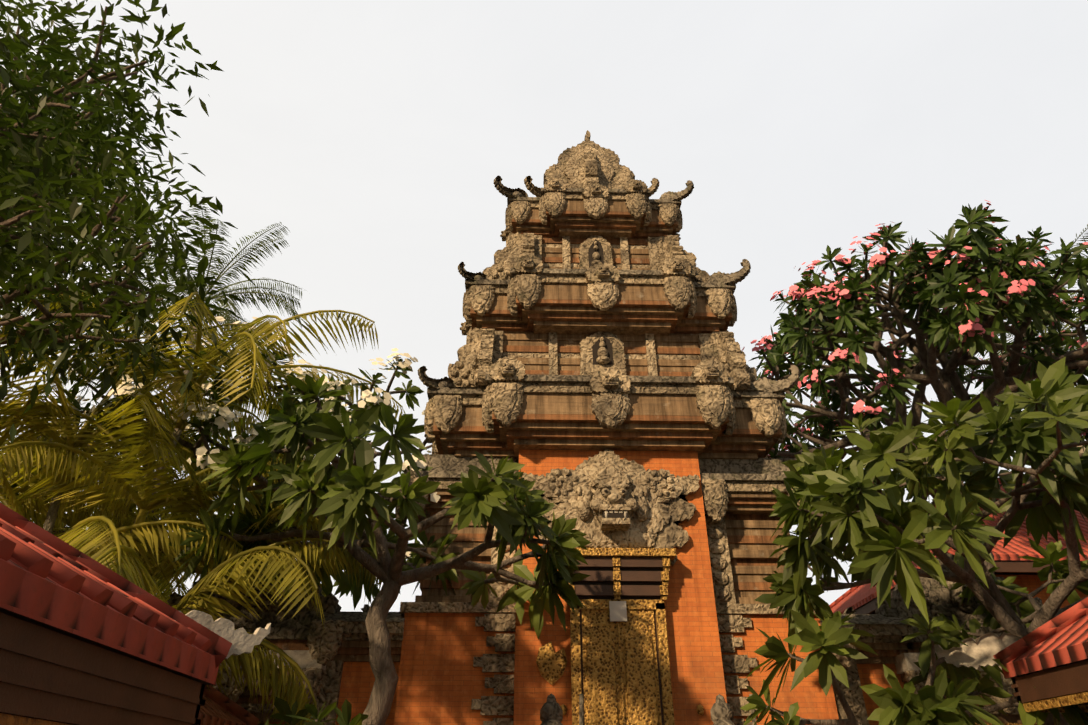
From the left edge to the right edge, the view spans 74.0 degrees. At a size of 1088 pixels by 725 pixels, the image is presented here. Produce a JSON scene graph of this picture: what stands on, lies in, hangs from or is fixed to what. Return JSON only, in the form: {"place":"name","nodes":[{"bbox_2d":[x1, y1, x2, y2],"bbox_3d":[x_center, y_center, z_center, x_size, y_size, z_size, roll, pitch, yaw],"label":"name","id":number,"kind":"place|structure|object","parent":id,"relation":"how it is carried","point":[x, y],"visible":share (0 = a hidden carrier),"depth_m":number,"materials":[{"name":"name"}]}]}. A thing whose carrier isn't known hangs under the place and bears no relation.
{"place":"outdoors","nodes":[
{"label":"outdoors","id":0,"kind":"place"},
{"bbox_2d":[0,0,1087,611],"label":"sky","id":1,"kind":"structure","parent":0,"point":[379,133],"materials":[{"name":"white"}]},
{"bbox_3d":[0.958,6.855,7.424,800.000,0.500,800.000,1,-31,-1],"label":"ground","id":2,"kind":"structure","parent":0,"visible":0},
{"bbox_2d":[0,0,256,443],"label":"tree branches","id":3,"kind":"object","parent":2,"relation":"on","point":[45,166],"visible":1,"depth_m":8.53,"materials":[{"name":"green plant"}]},
{"bbox_2d":[0,503,270,724],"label":"pavilion roof","id":4,"kind":"structure","parent":2,"relation":"on","point":[85,639],"depth_m":3.17,"materials":[{"name":"red tile"}]},
{"bbox_2d":[0,398,301,602],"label":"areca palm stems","id":5,"kind":"object","parent":2,"relation":"on","point":[165,594],"depth_m":11.97,"materials":[{"name":"green plant"}]},
{"bbox_2d":[92,201,301,509],"bbox_3d":[-14.159,4.454,26.004,8.421,22.759,9.026,21,-37,-31],"label":"palm tree","id":6,"kind":"object","parent":2,"relation":"on","point":[227,314],"visible":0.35,"depth_m":30.58,"materials":[{"name":"green plant"}]},
{"bbox_2d":[0,292,405,724],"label":"areca palms","id":7,"kind":"object","parent":2,"relation":"on","point":[122,554],"visible":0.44,"depth_m":8.84,"materials":[{"name":"green plant"}]},
{"bbox_2d":[0,316,450,604],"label":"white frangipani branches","id":8,"kind":"object","parent":2,"relation":"on","point":[218,422],"visible":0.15,"depth_m":11.16,"materials":[{"name":"green plant"}]},
{"bbox_2d":[198,685,258,724],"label":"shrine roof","id":9,"kind":"structure","parent":2,"relation":"on","point":[218,708],"depth_m":8.62,"materials":[{"name":"wood"}]},
{"bbox_2d":[166,576,369,724],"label":"side gate","id":10,"kind":"structure","parent":2,"relation":"on","point":[288,634],"depth_m":9.65,"materials":[{"name":"grey stone"}]},
{"bbox_2d":[265,697,368,724],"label":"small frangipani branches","id":11,"kind":"object","parent":2,"relation":"on","point":[289,715],"visible":1,"depth_m":7.28,"materials":[{"name":"green plant"}]},
{"bbox_2d":[165,374,590,724],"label":"frangipani tree","id":12,"kind":"object","parent":2,"relation":"on","point":[341,494],"visible":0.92,"depth_m":7.79,"materials":[{"name":"green plant"}]},
{"bbox_2d":[307,611,912,724],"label":"compound walls","id":13,"kind":"structure","parent":2,"relation":"on","point":[338,646],"depth_m":9.64,"materials":[{"name":"orange brick"}]},
{"bbox_2d":[394,130,838,724],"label":"temple gate","id":14,"kind":"structure","parent":2,"relation":"on","point":[612,392],"depth_m":10.54,"materials":[{"name":"orange brick"}]},
{"bbox_2d":[740,607,1087,724],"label":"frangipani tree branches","id":15,"kind":"object","parent":2,"relation":"on","point":[940,698],"visible":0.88,"depth_m":7.14,"materials":[{"name":"green plant"}]},
{"bbox_2d":[742,200,1087,573],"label":"frangipani tree branches","id":16,"kind":"object","parent":2,"relation":"on","point":[1020,290],"visible":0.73,"depth_m":14.46,"materials":[{"name":"green plant"}]},
{"bbox_2d":[754,356,1087,724],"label":"frangipani tree branches","id":17,"kind":"object","parent":2,"relation":"on","point":[888,534],"visible":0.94,"depth_m":7.32,"materials":[{"name":"green plant"}]},
{"bbox_2d":[843,553,1068,724],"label":"side gate","id":18,"kind":"structure","parent":2,"relation":"on","point":[941,599],"depth_m":10.11,"materials":[{"name":"grey stone"}]},
{"bbox_2d":[829,478,1087,613],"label":"hall roof","id":19,"kind":"structure","parent":2,"relation":"on","point":[1008,561],"depth_m":15.50,"materials":[{"name":"red tile"}]},
{"bbox_2d":[934,597,1087,712],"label":"pavilion","id":20,"kind":"structure","parent":2,"relation":"on","point":[1056,648],"depth_m":6.72,"materials":[{"name":"red tile"}]},
{"bbox_2d":[937,224,1087,453],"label":"tree","id":21,"kind":"object","parent":2,"relation":"on","point":[1045,333],"visible":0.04,"depth_m":26.16,"materials":[{"name":"green plant"}]}
]}

